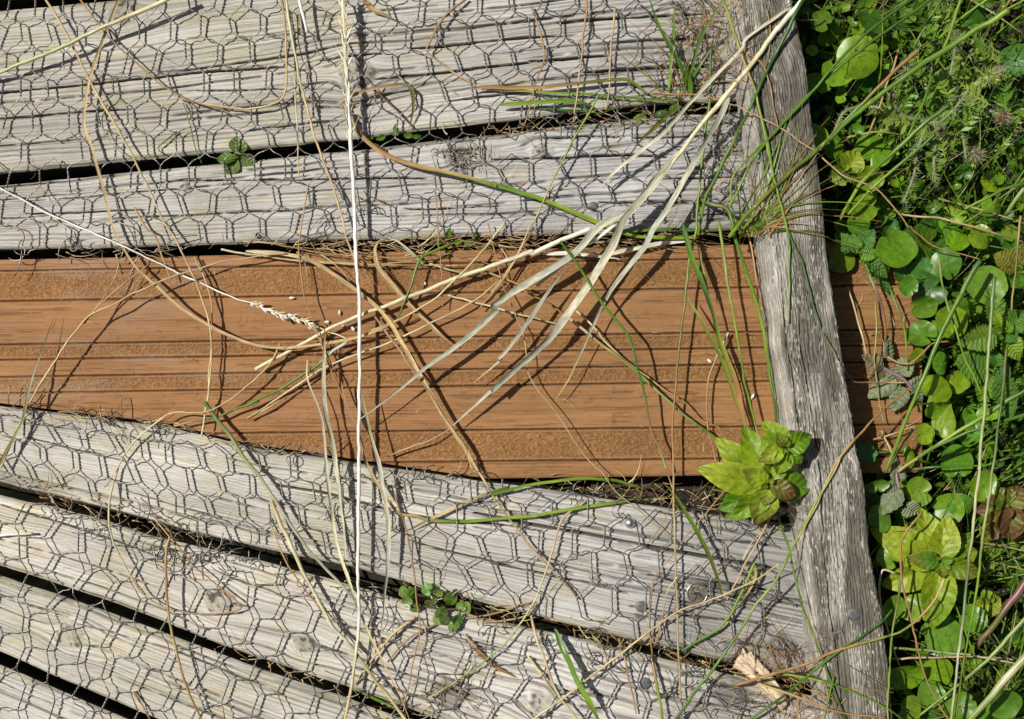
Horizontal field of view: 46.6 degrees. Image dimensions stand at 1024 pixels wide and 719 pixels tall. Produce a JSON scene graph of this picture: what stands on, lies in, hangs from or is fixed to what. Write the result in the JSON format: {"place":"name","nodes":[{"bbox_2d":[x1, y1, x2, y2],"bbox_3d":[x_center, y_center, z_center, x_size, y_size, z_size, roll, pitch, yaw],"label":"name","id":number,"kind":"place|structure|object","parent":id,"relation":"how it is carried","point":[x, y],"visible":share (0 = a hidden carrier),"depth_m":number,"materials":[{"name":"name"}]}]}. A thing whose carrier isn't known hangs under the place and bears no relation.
{"place":"outdoors","nodes":[
{"label":"outdoors","id":0,"kind":"place"},
{"bbox_2d":[0,0,1023,718],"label":"ground","id":1,"kind":"structure","parent":0,"point":[688,484],"depth_m":0.84,"materials":[{"name":"soil"}]},
{"bbox_2d":[0,0,101,9],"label":"deck plank","id":2,"kind":"object","parent":1,"relation":"on","point":[18,4],"visible":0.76,"depth_m":0.82,"materials":[{"name":"grey wood"}]},
{"bbox_2d":[0,651,156,718],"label":"deck plank","id":3,"kind":"object","parent":1,"relation":"on","point":[37,700],"visible":0.98,"depth_m":0.80,"materials":[{"name":"grey wood"}]},
{"bbox_2d":[0,566,430,718],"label":"deck plank","id":4,"kind":"object","parent":1,"relation":"on","point":[150,651],"visible":0.98,"depth_m":0.80,"materials":[{"name":"grey wood"}]},
{"bbox_2d":[165,536,201,718],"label":"straw","id":5,"kind":"object","parent":4,"relation":"on","point":[170,624],"visible":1,"depth_m":0.79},
{"bbox_2d":[217,137,256,173],"bbox_3d":[-0.185,-0.136,0.806,0.022,0.024,0.023,-36,90,0],"label":"clover","id":6,"kind":"object","parent":1,"relation":"on","point":[232,165],"visible":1,"depth_m":0.80,"materials":[{"name":"green plant"}]},
{"bbox_2d":[0,0,737,180],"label":"deck plank","id":7,"kind":"object","parent":1,"relation":"on","point":[374,66],"visible":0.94,"depth_m":0.80,"materials":[{"name":"grey wood"}]},
{"bbox_2d":[0,0,169,73],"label":"straw","id":8,"kind":"object","parent":7,"relation":"on","point":[121,19],"visible":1,"depth_m":0.79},
{"bbox_2d":[83,0,412,348],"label":"straw","id":9,"kind":"object","parent":7,"relation":"on","point":[142,273],"visible":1,"depth_m":0.79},
{"bbox_2d":[332,0,361,718],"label":"straw","id":10,"kind":"object","parent":7,"relation":"on","point":[344,57],"visible":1,"depth_m":0.79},
{"bbox_2d":[0,0,745,281],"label":"chicken wire","id":11,"kind":"object","parent":7,"relation":"on","point":[283,117],"visible":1,"depth_m":0.80,"materials":[{"name":"metal"}]},
{"bbox_2d":[285,0,353,258],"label":"straw","id":12,"kind":"object","parent":11,"relation":"on","point":[300,83],"visible":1,"depth_m":0.79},
{"bbox_2d":[728,0,932,206],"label":"grass stalk","id":13,"kind":"object","parent":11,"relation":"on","point":[861,49],"depth_m":0.76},
{"bbox_2d":[343,105,692,239],"bbox_3d":[0.001,-0.115,0.793,0.252,0.006,0.024,21,90,0],"label":"grass shoot","id":14,"kind":"object","parent":7,"relation":"on","point":[482,181],"depth_m":0.79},
{"bbox_2d":[473,78,651,94],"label":"grass shoot","id":15,"kind":"object","parent":7,"relation":"on","point":[549,86],"depth_m":0.79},
{"bbox_2d":[594,1,781,136],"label":"grass tuft","id":16,"kind":"object","parent":7,"relation":"on","point":[683,86],"visible":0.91,"depth_m":0.79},
{"bbox_2d":[634,0,770,79],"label":"grass tuft","id":17,"kind":"object","parent":7,"relation":"on","point":[702,19],"visible":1,"depth_m":0.80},
{"bbox_2d":[651,92,979,258],"bbox_3d":[0.202,-0.124,0.775,0.242,0.032,0.016,29,90,0],"label":"straw","id":18,"kind":"object","parent":7,"relation":"on","point":[834,168],"visible":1,"depth_m":0.77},
{"bbox_2d":[0,112,752,253],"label":"deck plank","id":19,"kind":"object","parent":1,"relation":"on","point":[257,198],"visible":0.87,"depth_m":0.80,"materials":[{"name":"grey wood"}]},
{"bbox_2d":[599,8,787,187],"bbox_3d":[0.117,-0.169,0.774,0.162,0.031,0.007,-44,90,0],"label":"dead leaf","id":20,"kind":"object","parent":19,"relation":"on","point":[690,102],"visible":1,"depth_m":0.78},
{"bbox_2d":[697,0,804,237],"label":"grass stalk","id":21,"kind":"object","parent":19,"relation":"on","point":[794,15],"depth_m":0.76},
{"bbox_2d":[691,99,905,255],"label":"grass tuft","id":22,"kind":"object","parent":19,"relation":"on","point":[761,227],"visible":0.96,"depth_m":0.76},
{"bbox_2d":[730,0,912,200],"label":"grass stalk","id":23,"kind":"object","parent":19,"relation":"on","point":[841,58],"depth_m":0.76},
{"bbox_2d":[0,403,809,682],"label":"deck plank","id":24,"kind":"object","parent":1,"relation":"on","point":[429,545],"visible":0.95,"depth_m":0.80,"materials":[{"name":"grey wood"}]},
{"bbox_2d":[362,396,390,649],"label":"dead leaf","id":25,"kind":"object","parent":24,"relation":"on","point":[387,515],"visible":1,"depth_m":0.79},
{"bbox_2d":[0,385,799,668],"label":"chicken wire","id":26,"kind":"object","parent":24,"relation":"on","point":[327,510],"visible":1,"depth_m":0.80,"materials":[{"name":"metal"}]},
{"bbox_2d":[429,499,583,697],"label":"grass stalk","id":27,"kind":"object","parent":24,"relation":"on","point":[544,575],"depth_m":0.79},
{"bbox_2d":[407,477,645,530],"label":"grass shoot","id":28,"kind":"object","parent":24,"relation":"on","point":[499,490],"depth_m":0.79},
{"bbox_2d":[663,483,724,606],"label":"grass shoot","id":29,"kind":"object","parent":24,"relation":"on","point":[699,536],"depth_m":0.79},
{"bbox_2d":[776,509,846,718],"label":"grass stalk","id":30,"kind":"object","parent":24,"relation":"on","point":[793,570],"depth_m":0.77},
{"bbox_2d":[0,489,814,718],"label":"deck plank","id":31,"kind":"object","parent":1,"relation":"on","point":[530,698],"visible":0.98,"depth_m":0.80,"materials":[{"name":"grey wood"}]},
{"bbox_2d":[108,468,241,614],"bbox_3d":[-0.238,0.134,0.795,0.045,0.005,0.126,-42,90,0],"label":"straw","id":32,"kind":"object","parent":31,"relation":"on","point":[117,551],"visible":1,"depth_m":0.79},
{"bbox_2d":[203,401,356,603],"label":"grass stalk","id":33,"kind":"object","parent":31,"relation":"on","point":[249,464],"depth_m":0.79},
{"bbox_2d":[0,497,783,718],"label":"chicken wire","id":34,"kind":"object","parent":31,"relation":"on","point":[275,614],"visible":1,"depth_m":0.80,"materials":[{"name":"metal"}]},
{"bbox_2d":[269,499,405,718],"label":"straw","id":35,"kind":"object","parent":34,"relation":"on","point":[311,587],"visible":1,"depth_m":0.79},
{"bbox_2d":[398,583,470,631],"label":"creeping herb","id":36,"kind":"object","parent":31,"relation":"on","point":[405,593],"visible":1,"depth_m":0.79,"materials":[{"name":"green plant"}]},
{"bbox_2d":[554,628,598,718],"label":"grass shoot","id":37,"kind":"object","parent":31,"relation":"on","point":[582,690],"depth_m":0.79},
{"bbox_2d":[533,563,778,718],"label":"straw","id":38,"kind":"object","parent":31,"relation":"on","point":[595,672],"visible":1,"depth_m":0.79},
{"bbox_2d":[733,648,787,709],"bbox_3d":[0.169,0.213,0.795,0.048,0.006,0.016,42,90,0],"label":"wood chip","id":39,"kind":"object","parent":31,"relation":"on","point":[746,668],"visible":0.94,"depth_m":0.79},
{"bbox_2d":[675,388,907,718],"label":"grass stalk","id":40,"kind":"object","parent":31,"relation":"on","point":[707,676],"depth_m":0.78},
{"bbox_2d":[718,606,884,718],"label":"grass tuft","id":41,"kind":"object","parent":31,"relation":"on","point":[795,690],"visible":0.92,"depth_m":0.79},
{"bbox_2d":[748,609,892,718],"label":"grass stalk","id":42,"kind":"object","parent":31,"relation":"on","point":[815,669],"depth_m":0.76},
{"bbox_2d":[731,578,944,686],"bbox_3d":[0.216,0.185,0.775,0.155,0.033,0.017,-28,90,0],"label":"straw","id":43,"kind":"object","parent":31,"relation":"on","point":[831,652],"visible":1,"depth_m":0.77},
{"bbox_2d":[0,242,921,477],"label":"composite board","id":44,"kind":"object","parent":1,"relation":"on","point":[515,425],"visible":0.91,"depth_m":0.80,"materials":[{"name":"wood"}]},
{"bbox_2d":[45,0,212,436],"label":"straw","id":45,"kind":"object","parent":44,"relation":"on","point":[112,119],"visible":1,"depth_m":0.79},
{"bbox_2d":[0,253,285,467],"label":"straw","id":46,"kind":"object","parent":44,"relation":"on","point":[54,362],"visible":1,"depth_m":0.79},
{"bbox_2d":[0,188,346,337],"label":"straw","id":47,"kind":"object","parent":44,"relation":"on","point":[283,315],"visible":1,"depth_m":0.79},
{"bbox_2d":[174,341,347,426],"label":"grass stalk","id":48,"kind":"object","parent":44,"relation":"on","point":[257,400],"depth_m":0.79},
{"bbox_2d":[321,329,345,561],"bbox_3d":[-0.119,0.060,0.790,0.007,0.006,0.162,-6,90,0],"label":"straw","id":49,"kind":"object","parent":44,"relation":"on","point":[329,429],"visible":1,"depth_m":0.79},
{"bbox_2d":[306,360,408,717],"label":"dead leaf","id":50,"kind":"object","parent":44,"relation":"on","point":[332,517],"visible":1,"depth_m":0.79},
{"bbox_2d":[246,250,478,473],"bbox_3d":[-0.088,-0.011,0.794,0.216,0.004,0.035,44,90,0],"label":"dead leaf","id":51,"kind":"object","parent":44,"relation":"on","point":[377,307],"visible":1,"depth_m":0.79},
{"bbox_2d":[247,280,498,418],"bbox_3d":[-0.093,-0.007,0.796,0.193,0.003,0.008,-27,90,0],"label":"straw","id":52,"kind":"object","parent":44,"relation":"on","point":[469,303],"visible":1,"depth_m":0.80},
{"bbox_2d":[373,241,452,344],"bbox_3d":[-0.069,-0.041,0.795,0.012,0.003,0.086,-36,90,0],"label":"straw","id":53,"kind":"object","parent":44,"relation":"on","point":[400,295],"visible":1,"depth_m":0.80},
{"bbox_2d":[255,226,590,369],"bbox_3d":[-0.061,-0.043,0.794,0.244,0.005,0.009,-22,90,0],"label":"straw","id":54,"kind":"object","parent":44,"relation":"on","point":[515,257],"visible":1,"depth_m":0.79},
{"bbox_2d":[341,382,644,522],"bbox_3d":[-0.024,0.085,0.794,0.218,0.005,0.070,20,90,0],"label":"grass shoot","id":55,"kind":"object","parent":44,"relation":"on","point":[468,520],"depth_m":0.79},
{"bbox_2d":[360,152,677,418],"bbox_3d":[0.007,-0.045,0.782,0.275,0.010,0.013,-39,90,0],"label":"dead leaf","id":56,"kind":"object","parent":44,"relation":"on","point":[575,252],"visible":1,"depth_m":0.78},
{"bbox_2d":[473,267,565,382],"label":"dead leaf","id":57,"kind":"object","parent":44,"relation":"on","point":[523,327],"visible":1,"depth_m":0.79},
{"bbox_2d":[453,152,678,424],"bbox_3d":[0.042,-0.043,0.785,0.016,0.017,0.237,39,90,0],"label":"dead leaf","id":58,"kind":"object","parent":44,"relation":"on","point":[583,291],"visible":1,"depth_m":0.78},
{"bbox_2d":[487,223,672,539],"bbox_3d":[0.034,0.022,0.793,0.029,0.004,0.245,-30,90,0],"label":"straw","id":59,"kind":"object","parent":44,"relation":"on","point":[547,401],"visible":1,"depth_m":0.79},
{"bbox_2d":[559,241,667,469],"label":"grass stalk","id":60,"kind":"object","parent":44,"relation":"on","point":[610,314],"depth_m":0.78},
{"bbox_2d":[570,318,714,437],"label":"grass stalk","id":61,"kind":"object","parent":44,"relation":"on","point":[631,367],"depth_m":0.79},
{"bbox_2d":[556,97,729,397],"bbox_3d":[0.084,-0.073,0.783,0.008,0.021,0.227,30,90,0],"label":"dead leaf","id":62,"kind":"object","parent":44,"relation":"on","point":[667,208],"visible":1,"depth_m":0.78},
{"bbox_2d":[535,0,800,286],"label":"straw","id":63,"kind":"object","parent":44,"relation":"on","point":[750,65],"visible":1,"depth_m":0.77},
{"bbox_2d":[671,47,712,699],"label":"grass stalk","id":64,"kind":"object","parent":44,"relation":"on","point":[688,263],"depth_m":0.79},
{"bbox_2d":[682,222,747,427],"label":"grass shoot","id":65,"kind":"object","parent":44,"relation":"on","point":[717,331],"depth_m":0.79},
{"bbox_2d":[696,197,777,422],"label":"grass stalk","id":66,"kind":"object","parent":44,"relation":"on","point":[732,226],"depth_m":0.79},
{"bbox_2d":[717,221,757,433],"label":"grass stalk","id":67,"kind":"object","parent":44,"relation":"on","point":[730,299],"depth_m":0.79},
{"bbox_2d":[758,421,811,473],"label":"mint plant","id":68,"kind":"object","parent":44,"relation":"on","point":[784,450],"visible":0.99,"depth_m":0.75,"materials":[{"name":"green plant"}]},
{"bbox_2d":[725,0,891,718],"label":"edge batten","id":69,"kind":"object","parent":44,"relation":"on","point":[834,573],"visible":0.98,"depth_m":0.76,"materials":[{"name":"grey wood"}]},
{"bbox_2d":[721,0,790,322],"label":"grass stalk","id":70,"kind":"object","parent":69,"relation":"on","point":[761,118],"depth_m":0.76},
{"bbox_2d":[834,229,894,296],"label":"nettle","id":71,"kind":"object","parent":44,"relation":"on","point":[866,240],"visible":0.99,"depth_m":0.79,"materials":[{"name":"green plant"}]},
{"bbox_2d":[828,246,953,296],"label":"round leaved plant","id":72,"kind":"object","parent":44,"relation":"on","point":[905,278],"visible":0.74,"depth_m":0.79,"materials":[{"name":"green plant"}]},
{"bbox_2d":[862,335,923,411],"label":"wilted plant","id":73,"kind":"object","parent":44,"relation":"on","point":[897,372],"visible":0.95,"depth_m":0.79,"materials":[{"name":"green plant"}]},
{"bbox_2d":[884,259,982,472],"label":"grass stalk","id":74,"kind":"object","parent":44,"relation":"on","point":[971,274],"depth_m":0.76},
{"bbox_2d":[1,0,926,718],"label":"dry litter","id":75,"kind":"object","parent":1,"relation":"on","point":[511,246],"visible":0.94,"depth_m":0.80,"materials":[{"name":"plant"}]},
{"bbox_2d":[578,121,671,652],"bbox_3d":[0.076,-0.003,0.838,0.051,0.013,0.688,-3,90,0],"label":"joist","id":76,"kind":"object","parent":1,"relation":"on","point":[649,493],"visible":0.07,"depth_m":0.83,"materials":[{"name":"brown wood"}]},
{"bbox_2d":[697,426,809,524],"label":"mint plant","id":77,"kind":"object","parent":1,"relation":"on","point":[748,482],"visible":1,"depth_m":0.76,"materials":[{"name":"green plant"}]},
{"bbox_2d":[823,150,864,187],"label":"mint plant","id":78,"kind":"object","parent":1,"relation":"on","point":[850,161],"visible":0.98,"depth_m":0.78,"materials":[{"name":"green plant"}]},
{"bbox_2d":[805,0,917,114],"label":"round leaved plant","id":79,"kind":"object","parent":1,"relation":"on","point":[862,65],"visible":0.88,"depth_m":0.80,"materials":[{"name":"green plant"}]},
{"bbox_2d":[812,112,937,196],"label":"round leaved plant","id":80,"kind":"object","parent":1,"relation":"on","point":[873,148],"visible":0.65,"depth_m":0.80,"materials":[{"name":"green plant"}]},
{"bbox_2d":[835,177,936,267],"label":"round leaved plant","id":81,"kind":"object","parent":1,"relation":"on","point":[895,246],"visible":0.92,"depth_m":0.79,"materials":[{"name":"green plant"}]},
{"bbox_2d":[778,0,1017,133],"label":"grass tuft","id":82,"kind":"object","parent":1,"relation":"on","point":[926,50],"visible":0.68,"depth_m":0.80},
{"bbox_2d":[857,443,943,532],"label":"round leaved plant","id":83,"kind":"object","parent":1,"relation":"on","point":[867,452],"visible":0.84,"depth_m":0.79,"materials":[{"name":"green plant"}]},
{"bbox_2d":[877,460,919,516],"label":"wilted plant","id":84,"kind":"object","parent":83,"relation":"on","point":[892,498],"visible":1,"depth_m":0.79,"materials":[{"name":"green plant"}]},
{"bbox_2d":[897,389,1023,472],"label":"grass stalk","id":85,"kind":"object","parent":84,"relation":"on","point":[988,413],"depth_m":0.76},
{"bbox_2d":[791,0,1023,718],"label":"ground cover","id":86,"kind":"object","parent":1,"relation":"on","point":[802,12],"visible":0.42,"depth_m":0.81,"materials":[{"name":"green plant"}]},
{"bbox_2d":[798,0,1023,718],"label":"grass","id":87,"kind":"structure","parent":1,"relation":"on","point":[1003,200],"depth_m":0.81,"materials":[{"name":"plant"}]},
{"bbox_2d":[834,103,950,227],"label":"grass stalk","id":88,"kind":"object","parent":87,"relation":"on","point":[912,134],"depth_m":0.77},
{"bbox_2d":[954,349,1007,718],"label":"grass stalk","id":89,"kind":"object","parent":87,"relation":"on","point":[989,494],"depth_m":0.75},
{"bbox_2d":[889,445,943,529],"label":"round leaved plant","id":90,"kind":"object","parent":1,"relation":"on","point":[912,487],"visible":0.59,"depth_m":0.79,"materials":[{"name":"green plant"}]},
{"bbox_2d":[869,507,980,627],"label":"mint plant","id":91,"kind":"object","parent":1,"relation":"on","point":[935,553],"visible":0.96,"depth_m":0.78,"materials":[{"name":"green plant"}]},
{"bbox_2d":[950,276,995,718],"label":"grass stalk","id":92,"kind":"object","parent":91,"relation":"on","point":[979,459],"depth_m":0.74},
{"bbox_2d":[890,641,961,718],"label":"round leaved plant","id":93,"kind":"object","parent":1,"relation":"on","point":[936,672],"visible":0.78,"depth_m":0.79,"materials":[{"name":"green plant"}]},
{"bbox_2d":[829,60,1023,281],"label":"grass tuft","id":94,"kind":"object","parent":1,"relation":"on","point":[983,166],"visible":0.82,"depth_m":0.80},
{"bbox_2d":[833,0,1023,202],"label":"thistle","id":95,"kind":"object","parent":1,"relation":"on","point":[969,97],"visible":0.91,"depth_m":0.78,"materials":[{"name":"plant"}]},
{"bbox_2d":[837,553,1023,718],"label":"grass tuft","id":96,"kind":"object","parent":1,"relation":"on","point":[976,684],"visible":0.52,"depth_m":0.80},
{"bbox_2d":[899,511,947,718],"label":"straw","id":97,"kind":"object","parent":96,"relation":"on","point":[904,535],"visible":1,"depth_m":0.77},
{"bbox_2d":[919,617,1023,715],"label":"grass stalk","id":98,"kind":"object","parent":97,"relation":"on","point":[998,648],"depth_m":0.76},
{"bbox_2d":[975,577,1023,646],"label":"grass stalk","id":99,"kind":"object","parent":96,"relation":"on","point":[1014,598],"depth_m":0.77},
{"bbox_2d":[876,546,990,655],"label":"round leaved plant","id":100,"kind":"object","parent":1,"relation":"on","point":[945,633],"visible":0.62,"depth_m":0.79,"materials":[{"name":"green plant"}]},
{"bbox_2d":[903,247,1003,353],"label":"round leaved plant","id":101,"kind":"object","parent":1,"relation":"on","point":[929,299],"visible":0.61,"depth_m":0.79,"materials":[{"name":"green plant"}]},
{"bbox_2d":[883,0,1023,131],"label":"round leaved plant","id":102,"kind":"object","parent":1,"relation":"on","point":[977,16],"visible":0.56,"depth_m":0.81,"materials":[{"name":"green plant"}]},
{"bbox_2d":[920,130,992,259],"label":"round leaved plant","id":103,"kind":"object","parent":1,"relation":"on","point":[956,238],"visible":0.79,"depth_m":0.81,"materials":[{"name":"green plant"}]},
{"bbox_2d":[896,425,1023,590],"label":"grass tuft","id":104,"kind":"object","parent":1,"relation":"on","point":[1000,563],"visible":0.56,"depth_m":0.81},
{"bbox_2d":[909,341,1023,448],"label":"round leaved plant","id":105,"kind":"object","parent":1,"relation":"on","point":[940,410],"visible":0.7,"depth_m":0.80,"materials":[{"name":"green plant"}]},
{"bbox_2d":[933,440,1023,594],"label":"round leaved plant","id":106,"kind":"object","parent":1,"relation":"on","point":[956,509],"visible":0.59,"depth_m":0.80,"materials":[{"name":"green plant"}]},
{"bbox_2d":[944,623,1023,718],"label":"round leaved plant","id":107,"kind":"object","parent":1,"relation":"on","point":[1005,704],"visible":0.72,"depth_m":0.78,"materials":[{"name":"green plant"}]},
{"bbox_2d":[968,653,1023,718],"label":"grass stalk","id":108,"kind":"object","parent":107,"relation":"on","point":[1014,669],"depth_m":0.75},
{"bbox_2d":[953,349,1018,417],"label":"nettle","id":109,"kind":"object","parent":1,"relation":"on","point":[976,360],"visible":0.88,"depth_m":0.79,"materials":[{"name":"green plant"}]},
{"bbox_2d":[971,590,1001,616],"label":"mint plant","id":110,"kind":"object","parent":1,"relation":"on","point":[989,602],"visible":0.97,"depth_m":0.79,"materials":[{"name":"green plant"}]},
{"bbox_2d":[952,115,1023,241],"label":"round leaved plant","id":111,"kind":"object","parent":1,"relation":"on","point":[995,206],"visible":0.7,"depth_m":0.81,"materials":[{"name":"green plant"}]},
{"bbox_2d":[956,285,1023,360],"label":"nettle","id":112,"kind":"object","parent":1,"relation":"on","point":[1010,323],"visible":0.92,"depth_m":0.78,"materials":[{"name":"green plant"}]},
{"bbox_2d":[967,230,1023,309],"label":"round leaved plant","id":113,"kind":"object","parent":1,"relation":"on","point":[981,280],"visible":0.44,"depth_m":0.78,"materials":[{"name":"green plant"}]},
{"bbox_2d":[977,486,1023,541],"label":"mint plant","id":114,"kind":"object","parent":1,"relation":"on","point":[1004,517],"visible":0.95,"depth_m":0.78,"materials":[{"name":"brown plant"}]},
{"bbox_2d":[993,245,1023,288],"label":"nettle","id":115,"kind":"object","parent":1,"relation":"on","point":[1005,259],"visible":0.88,"depth_m":0.78,"materials":[{"name":"green plant"}]},
{"bbox_2d":[728,8,1009,237],"bbox_3d":[0.222,-0.152,0.757,0.216,0.043,0.013,-39,90,0],"label":"grass stalk","id":116,"kind":"object","parent":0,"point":[941,52],"depth_m":0.76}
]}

